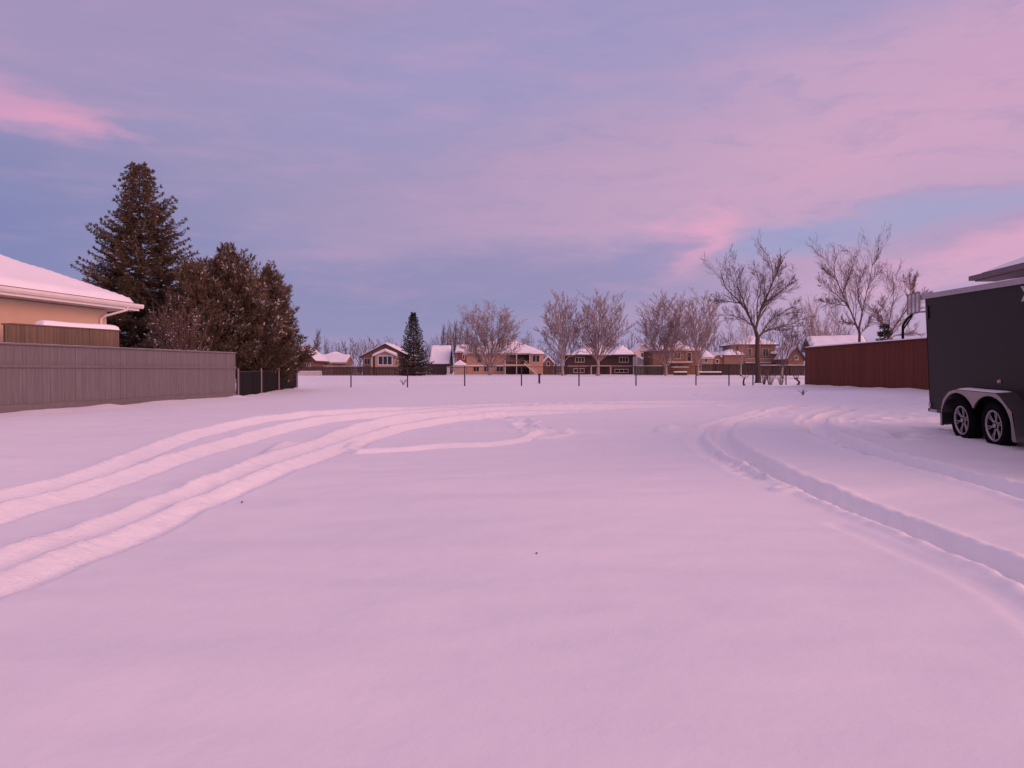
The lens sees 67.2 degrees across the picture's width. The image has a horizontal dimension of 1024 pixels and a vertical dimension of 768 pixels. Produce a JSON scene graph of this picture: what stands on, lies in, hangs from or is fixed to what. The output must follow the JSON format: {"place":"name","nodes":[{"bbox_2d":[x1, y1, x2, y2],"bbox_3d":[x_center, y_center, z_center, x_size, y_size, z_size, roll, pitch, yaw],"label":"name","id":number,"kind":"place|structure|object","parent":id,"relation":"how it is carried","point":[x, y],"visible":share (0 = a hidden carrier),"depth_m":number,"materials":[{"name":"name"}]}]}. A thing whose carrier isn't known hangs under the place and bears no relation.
{"place":"outdoors","nodes":[
{"label":"outdoors","id":0,"kind":"place"},
{"bbox_2d":[0,371,1023,767],"bbox_3d":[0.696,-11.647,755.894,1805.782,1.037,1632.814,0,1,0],"label":"ground","id":1,"kind":"structure","parent":0,"point":[716,571],"depth_m":5.38,"materials":[{"name":"white snow"}]},
{"bbox_2d":[1,320,120,346],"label":"garden shed","id":2,"kind":"structure","parent":1,"relation":"on","point":[61,333],"depth_m":24.16,"materials":[{"name":"beige wood"}]},
{"bbox_2d":[0,254,143,341],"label":"bungalow","id":3,"kind":"object","parent":1,"relation":"on","point":[31,294],"visible":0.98,"depth_m":26.34,"materials":[{"name":"beige paint"}]},
{"bbox_2d":[0,342,236,412],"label":"wooden fence","id":4,"kind":"object","parent":1,"relation":"on","point":[41,376],"visible":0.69,"depth_m":24.49,"materials":[{"name":"wood"}]},
{"bbox_2d":[69,161,200,347],"bbox_3d":[-19.170,-5.460,40.069,6.143,12.165,6.825,0,1,0],"label":"spruce tree","id":5,"kind":"object","parent":1,"relation":"on","point":[124,280],"visible":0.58,"depth_m":39.01,"materials":[{"name":"green plant"}]},
{"bbox_2d":[146,290,228,350],"bbox_3d":[-14.510,-1.764,33.944,3.164,4.655,3.286,0,1,21],"label":"shrub","id":6,"kind":"object","parent":1,"relation":"on","point":[171,341],"visible":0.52,"depth_m":33.48,"materials":[{"name":"brown plant"}]},
{"bbox_2d":[135,257,255,371],"bbox_3d":[-15.063,-2.748,36.576,5.595,6.683,4.839,0,1,0],"label":"juniper tree","id":7,"kind":"object","parent":1,"relation":"on","point":[190,275],"visible":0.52,"depth_m":35.76,"materials":[{"name":"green plant"}]},
{"bbox_2d":[171,241,304,381],"bbox_3d":[-13.945,-3.325,38.274,7.612,7.744,7.104,0,1,0],"label":"juniper tree","id":8,"kind":"object","parent":1,"relation":"on","point":[262,333],"visible":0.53,"depth_m":37.60,"materials":[{"name":"green plant"}]},
{"bbox_2d":[236,367,297,395],"bbox_3d":[-12.004,-0.129,38.567,0.113,1.432,12.927,0,1,-5],"label":"slatted fence","id":9,"kind":"object","parent":1,"relation":"on","point":[254,382],"visible":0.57,"depth_m":36.19,"materials":[{"name":"grey metal"}]},
{"bbox_2d":[250,260,316,382],"bbox_3d":[-12.953,-3.171,41.459,4.851,7.274,4.441,0,1,-21],"label":"juniper tree","id":10,"kind":"object","parent":1,"relation":"on","point":[278,290],"visible":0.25,"depth_m":41.18,"materials":[{"name":"green plant"}]},
{"bbox_2d":[296,371,321,375],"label":"garden fence","id":11,"kind":"object","parent":1,"relation":"on","point":[309,373],"visible":0.76,"depth_m":123.97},
{"bbox_2d":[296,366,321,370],"bbox_3d":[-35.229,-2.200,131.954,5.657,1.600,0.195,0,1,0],"label":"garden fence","id":12,"kind":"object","parent":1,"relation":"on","point":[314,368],"visible":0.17,"depth_m":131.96,"materials":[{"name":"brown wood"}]},
{"bbox_2d":[302,348,328,370],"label":"house","id":13,"kind":"structure","parent":1,"relation":"on","point":[320,359],"depth_m":143.21,"materials":[{"name":"brown"}]},
{"bbox_2d":[313,329,321,352],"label":"poplar tree","id":14,"kind":"object","parent":1,"relation":"on","point":[317,344],"visible":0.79,"depth_m":190.82,"materials":[{"name":"brown plant"}]},
{"bbox_2d":[323,336,328,353],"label":"poplar tree","id":15,"kind":"object","parent":1,"relation":"on","point":[325,345],"visible":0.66,"depth_m":191.02,"materials":[{"name":"brown plant"}]},
{"bbox_2d":[322,354,354,373],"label":"garage","id":16,"kind":"structure","parent":1,"relation":"on","point":[340,359],"depth_m":151.10,"materials":[{"name":"white paint"}]},
{"bbox_2d":[322,366,361,375],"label":"garden fence","id":17,"kind":"object","parent":1,"relation":"on","point":[327,371],"visible":0.92,"depth_m":125.97,"materials":[{"name":"brown wood"}]},
{"bbox_2d":[342,337,360,359],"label":"leafless tree","id":18,"kind":"object","parent":1,"relation":"on","point":[350,346],"visible":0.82,"depth_m":187.62,"materials":[{"name":"brown plant"}]},
{"bbox_2d":[353,341,366,373],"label":"leafless tree","id":19,"kind":"object","parent":1,"relation":"on","point":[359,359],"visible":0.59,"depth_m":208.99,"materials":[{"name":"brown plant"}]},
{"bbox_2d":[359,339,376,352],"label":"leafless tree","id":20,"kind":"object","parent":1,"relation":"on","point":[365,349],"visible":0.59,"depth_m":183.03,"materials":[{"name":"brown plant"}]},
{"bbox_2d":[359,342,417,369],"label":"house","id":21,"kind":"structure","parent":1,"relation":"on","point":[384,354],"depth_m":139.40,"materials":[{"name":"brown"}]},
{"bbox_2d":[364,359,369,364],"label":"window","id":22,"kind":"structure","parent":21,"relation":"in","point":[366,361],"depth_m":139.93,"materials":[{"name":"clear glass"}]},
{"bbox_2d":[362,367,425,375],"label":"garden fence","id":23,"kind":"object","parent":1,"relation":"on","point":[374,371],"visible":0.62,"depth_m":123.97,"materials":[{"name":"brown wood"}]},
{"bbox_2d":[394,312,434,375],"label":"spruce tree","id":24,"kind":"object","parent":1,"relation":"on","point":[404,365],"visible":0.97,"depth_m":117.27,"materials":[{"name":"green plant"}]},
{"bbox_2d":[422,342,430,372],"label":"leafless tree","id":25,"kind":"object","parent":1,"relation":"on","point":[428,351],"visible":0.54,"depth_m":194.83,"materials":[{"name":"brown plant"}]},
{"bbox_2d":[427,365,445,374],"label":"garden fence","id":26,"kind":"object","parent":1,"relation":"on","point":[441,372],"visible":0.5,"depth_m":127.97,"materials":[{"name":"brown wood"}]},
{"bbox_2d":[429,345,452,373],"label":"cabin","id":27,"kind":"object","parent":1,"relation":"on","point":[440,354],"visible":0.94,"depth_m":173.78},
{"bbox_2d":[440,323,446,344],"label":"poplar tree","id":28,"kind":"object","parent":1,"relation":"on","point":[442,333],"visible":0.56,"depth_m":192.72,"materials":[{"name":"brown plant"}]},
{"bbox_2d":[446,323,451,344],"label":"poplar tree","id":29,"kind":"object","parent":1,"relation":"on","point":[448,342],"visible":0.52,"depth_m":190.27,"materials":[{"name":"brown plant"}]},
{"bbox_2d":[445,330,457,373],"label":"leafless tree","id":30,"kind":"object","parent":1,"relation":"on","point":[452,354],"visible":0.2,"depth_m":200.85,"materials":[{"name":"brown plant"}]},
{"bbox_2d":[451,321,458,362],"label":"poplar tree","id":31,"kind":"object","parent":1,"relation":"on","point":[455,337],"visible":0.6,"depth_m":190.51,"materials":[{"name":"brown plant"}]},
{"bbox_2d":[352,356,564,369],"bbox_3d":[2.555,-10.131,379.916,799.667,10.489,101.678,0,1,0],"label":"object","id":32,"kind":"object","parent":1,"relation":"on","point":[451,365],"visible":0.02,"depth_m":363.62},
{"bbox_2d":[453,360,466,374],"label":"shed","id":33,"kind":"structure","parent":1,"relation":"on","point":[459,365],"depth_m":145.98,"materials":[{"name":"beige"}]},
{"bbox_2d":[458,326,464,343],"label":"poplar tree","id":34,"kind":"object","parent":1,"relation":"on","point":[461,335],"visible":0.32,"depth_m":195.30,"materials":[{"name":"brown plant"}]},
{"bbox_2d":[455,344,468,373],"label":"house","id":35,"kind":"structure","parent":1,"relation":"on","point":[461,356],"depth_m":169.93,"materials":[{"name":"white"}]},
{"bbox_2d":[441,299,530,374],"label":"bare tree","id":36,"kind":"object","parent":1,"relation":"on","point":[500,341],"visible":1,"depth_m":127.21,"materials":[{"name":"brown plant"}]},
{"bbox_2d":[463,338,544,374],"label":"house","id":37,"kind":"structure","parent":1,"relation":"on","point":[532,362],"depth_m":149.93,"materials":[{"name":"beige paint"}]},
{"bbox_2d":[522,331,533,346],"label":"leafless tree","id":38,"kind":"object","parent":1,"relation":"on","point":[529,334],"visible":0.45,"depth_m":198.46,"materials":[{"name":"brown plant"}]},
{"bbox_2d":[301,366,786,386],"bbox_3d":[1.909,-0.294,46.002,29.019,1.623,0.100,0,1,0],"label":"chain link fence","id":39,"kind":"object","parent":1,"relation":"on","point":[579,372],"visible":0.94,"depth_m":45.98,"materials":[{"name":"metal"}]},
{"bbox_2d":[543,355,554,373],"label":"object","id":40,"kind":"structure","parent":1,"relation":"on","point":[548,360],"depth_m":174.94,"materials":[{"name":"brown"}]},
{"bbox_2d":[543,347,556,359],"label":"leafless tree","id":41,"kind":"object","parent":1,"relation":"on","point":[549,354],"visible":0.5,"depth_m":196.47,"materials":[{"name":"brown plant"}]},
{"bbox_2d":[543,366,566,374],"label":"garden fence","id":42,"kind":"object","parent":1,"relation":"on","point":[547,370],"visible":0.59,"depth_m":135.96,"materials":[{"name":"brown wood"}]},
{"bbox_2d":[550,352,560,373],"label":"leafless tree","id":43,"kind":"object","parent":1,"relation":"on","point":[556,361],"visible":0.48,"depth_m":205.01,"materials":[{"name":"brown plant"}]},
{"bbox_2d":[533,289,586,375],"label":"bare tree","id":44,"kind":"object","parent":1,"relation":"on","point":[555,331],"visible":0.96,"depth_m":119.44,"materials":[{"name":"brown plant"}]},
{"bbox_2d":[565,345,636,374],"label":"house","id":45,"kind":"structure","parent":1,"relation":"on","point":[621,355],"depth_m":149.95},
{"bbox_2d":[574,368,584,372],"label":"window","id":46,"kind":"structure","parent":45,"relation":"in","point":[582,370],"depth_m":149.97,"materials":[{"name":"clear glass"}]},
{"bbox_2d":[575,357,584,361],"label":"window","id":47,"kind":"structure","parent":45,"relation":"in","point":[578,359],"depth_m":149.94,"materials":[{"name":"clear glass"}]},
{"bbox_2d":[615,369,628,372],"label":"window","id":48,"kind":"structure","parent":45,"relation":"in","point":[616,370],"depth_m":149.97,"materials":[{"name":"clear glass"}]},
{"bbox_2d":[619,357,628,361],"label":"window","id":49,"kind":"structure","parent":45,"relation":"in","point":[622,359],"depth_m":149.94,"materials":[{"name":"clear glass"}]},
{"bbox_2d":[571,288,638,375],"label":"bare tree","id":50,"kind":"object","parent":1,"relation":"on","point":[599,338],"visible":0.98,"depth_m":118.46,"materials":[{"name":"brown plant"}]},
{"bbox_2d":[627,332,637,349],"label":"leafless tree","id":51,"kind":"object","parent":1,"relation":"on","point":[632,345],"visible":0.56,"depth_m":187.92,"materials":[{"name":"brown plant"}]},
{"bbox_2d":[630,343,649,373],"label":"house","id":52,"kind":"structure","parent":1,"relation":"on","point":[636,349],"depth_m":164.93,"materials":[{"name":"white"}]},
{"bbox_2d":[634,367,662,374],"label":"garden fence","id":53,"kind":"object","parent":1,"relation":"on","point":[653,371],"visible":0.61,"depth_m":129.97,"materials":[{"name":"brown wood"}]},
{"bbox_2d":[634,288,697,374],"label":"bare tree","id":54,"kind":"object","parent":1,"relation":"on","point":[670,325],"visible":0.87,"depth_m":122.31,"materials":[{"name":"brown plant"}]},
{"bbox_2d":[640,342,704,374],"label":"house","id":55,"kind":"structure","parent":1,"relation":"on","point":[681,361],"depth_m":145.95,"materials":[{"name":"brown"}]},
{"bbox_2d":[687,353,691,360],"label":"window","id":56,"kind":"structure","parent":55,"relation":"in","point":[688,354],"depth_m":145.93,"materials":[{"name":"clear glass"}]},
{"bbox_2d":[673,371,686,374],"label":"timber edging","id":57,"kind":"object","parent":1,"relation":"on","point":[679,372],"visible":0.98,"depth_m":127.85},
{"bbox_2d":[672,287,727,375],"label":"bare tree","id":58,"kind":"object","parent":1,"relation":"on","point":[694,333],"visible":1,"depth_m":116.62,"materials":[{"name":"brown plant"}]},
{"bbox_2d":[701,350,713,370],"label":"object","id":59,"kind":"structure","parent":1,"relation":"on","point":[707,357],"depth_m":167.94,"materials":[{"name":"beige"}]},
{"bbox_2d":[699,371,721,374],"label":"timber edging","id":60,"kind":"object","parent":1,"relation":"on","point":[710,372],"visible":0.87,"depth_m":127.85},
{"bbox_2d":[710,352,721,371],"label":"house","id":61,"kind":"structure","parent":1,"relation":"on","point":[717,359],"depth_m":175.93,"materials":[{"name":"brown"}]},
{"bbox_2d":[711,328,721,352],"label":"leafless tree","id":62,"kind":"object","parent":1,"relation":"on","point":[715,349],"visible":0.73,"depth_m":185.81,"materials":[{"name":"brown plant"}]},
{"bbox_2d":[718,332,726,352],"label":"leafless tree","id":63,"kind":"object","parent":1,"relation":"on","point":[722,341],"visible":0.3,"depth_m":188.47,"materials":[{"name":"brown plant"}]},
{"bbox_2d":[702,364,754,374],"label":"garden fence","id":64,"kind":"object","parent":1,"relation":"on","point":[732,370],"visible":0.46,"depth_m":131.96,"materials":[{"name":"brown wood"}]},
{"bbox_2d":[720,314,764,374],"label":"birch tree","id":65,"kind":"object","parent":1,"relation":"on","point":[741,349],"visible":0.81,"depth_m":109.89,"materials":[{"name":"brown plant"}]},
{"bbox_2d":[738,369,751,385],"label":"sapling","id":66,"kind":"object","parent":1,"relation":"on","point":[744,377],"visible":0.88,"depth_m":46.95,"materials":[{"name":"brown plant"}]},
{"bbox_2d":[716,335,778,373],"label":"house","id":67,"kind":"structure","parent":1,"relation":"on","point":[727,356],"depth_m":149.90,"materials":[{"name":"beige paint"}]},
{"bbox_2d":[701,230,815,382],"bbox_3d":[17.488,-5.372,53.074,8.451,10.798,4.978,0,1,-12],"label":"ash tree","id":68,"kind":"object","parent":1,"relation":"on","point":[778,272],"visible":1,"depth_m":53.69,"materials":[{"name":"brown plant"}]},
{"bbox_2d":[760,370,767,383],"bbox_3d":[16.448,-0.457,50.019,0.626,1.071,0.484,0,1,23],"label":"bush","id":69,"kind":"object","parent":1,"relation":"on","point":[764,380],"visible":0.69,"depth_m":49.97,"materials":[{"name":"brown plant"}]},
{"bbox_2d":[764,367,778,384],"bbox_3d":[16.452,-0.577,48.944,1.128,1.355,0.921,0,1,0],"label":"bush","id":70,"kind":"object","parent":1,"relation":"on","point":[770,382],"visible":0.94,"depth_m":49.02,"materials":[{"name":"brown plant"}]},
{"bbox_2d":[777,375,784,384],"bbox_3d":[16.741,-0.274,48.081,0.560,0.777,0.601,-1,1,-34],"label":"bush","id":71,"kind":"object","parent":1,"relation":"on","point":[780,383],"visible":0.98,"depth_m":47.99,"materials":[{"name":"brown plant"}]},
{"bbox_2d":[761,365,804,375],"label":"garden fence","id":72,"kind":"object","parent":1,"relation":"on","point":[802,371],"visible":0.65,"depth_m":119.97,"materials":[{"name":"brown wood"}]},
{"bbox_2d":[760,303,813,378],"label":"birch tree","id":73,"kind":"object","parent":1,"relation":"on","point":[792,344],"visible":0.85,"depth_m":83.21,"materials":[{"name":"brown plant"}]},
{"bbox_2d":[773,346,804,374],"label":"house","id":74,"kind":"structure","parent":1,"relation":"on","point":[800,360],"depth_m":141.96,"materials":[{"name":"brown"}]},
{"bbox_2d":[790,367,801,384],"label":"sapling","id":75,"kind":"object","parent":1,"relation":"on","point":[796,377],"visible":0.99,"depth_m":47.02,"materials":[{"name":"brown plant"}]},
{"bbox_2d":[795,331,803,354],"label":"leafless tree","id":76,"kind":"object","parent":1,"relation":"on","point":[801,343],"visible":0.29,"depth_m":181.38,"materials":[{"name":"brown plant"}]},
{"bbox_2d":[800,294,836,341],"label":"birch tree","id":77,"kind":"object","parent":1,"relation":"on","point":[810,318],"visible":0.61,"depth_m":88.83,"materials":[{"name":"brown plant"}]},
{"bbox_2d":[805,294,856,335],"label":"birch tree","id":78,"kind":"object","parent":1,"relation":"on","point":[833,320],"visible":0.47,"depth_m":90.19,"materials":[{"name":"brown plant"}]},
{"bbox_2d":[801,335,865,351],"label":"house","id":79,"kind":"structure","parent":1,"relation":"on","point":[828,340],"depth_m":83.59,"materials":[{"name":"white"}]},
{"bbox_2d":[836,320,848,334],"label":"leafless tree","id":80,"kind":"object","parent":1,"relation":"on","point":[843,329],"visible":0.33,"depth_m":182.98,"materials":[{"name":"brown plant"}]},
{"bbox_2d":[805,224,890,341],"bbox_3d":[24.922,-5.995,57.691,5.455,11.825,4.597,0,1,0],"label":"ash tree","id":81,"kind":"object","parent":1,"relation":"on","point":[856,288],"visible":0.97,"depth_m":57.95,"materials":[{"name":"brown plant"}]},
{"bbox_2d":[804,337,928,389],"bbox_3d":[14.300,-0.631,25.993,0.140,2.068,20.036,0,1,-3],"label":"wooden fence","id":82,"kind":"object","parent":1,"relation":"on","point":[897,363],"visible":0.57,"depth_m":30.08,"materials":[{"name":"red wood"}]},
{"bbox_2d":[875,322,892,340],"bbox_3d":[21.790,-1.674,44.952,2.461,3.889,2.319,0,1,0],"label":"spruce tree","id":83,"kind":"object","parent":1,"relation":"on","point":[887,333],"visible":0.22,"depth_m":44.79,"materials":[{"name":"green plant"}]},
{"bbox_2d":[858,258,932,339],"bbox_3d":[25.012,-4.216,50.465,4.644,8.529,3.867,0,1,0],"label":"willow tree","id":84,"kind":"object","parent":1,"relation":"on","point":[878,311],"visible":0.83,"depth_m":49.91,"materials":[{"name":"brown plant"}]},
{"bbox_2d":[901,292,924,338],"bbox_3d":[15.093,-1.498,28.938,0.839,3.824,0.839,-1,1,-39],"label":"basketball hoop","id":85,"kind":"object","parent":1,"relation":"on","point":[910,316],"visible":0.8,"depth_m":28.93,"materials":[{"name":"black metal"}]},
{"bbox_2d":[922,277,1023,445],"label":"enclosed trailer","id":86,"kind":"object","parent":1,"relation":"on","point":[975,343],"visible":0.94,"depth_m":11.88,"materials":[{"name":"metal"}]},
{"bbox_2d":[969,257,1023,281],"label":"bungalow","id":87,"kind":"object","parent":1,"relation":"on","point":[1013,269],"visible":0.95,"depth_m":22.63,"materials":[{"name":"white"}]},
{"bbox_2d":[0,0,1023,370],"label":"sky","id":88,"kind":"structure","parent":0,"point":[391,160],"materials":[{"name":"blue"}]}
]}

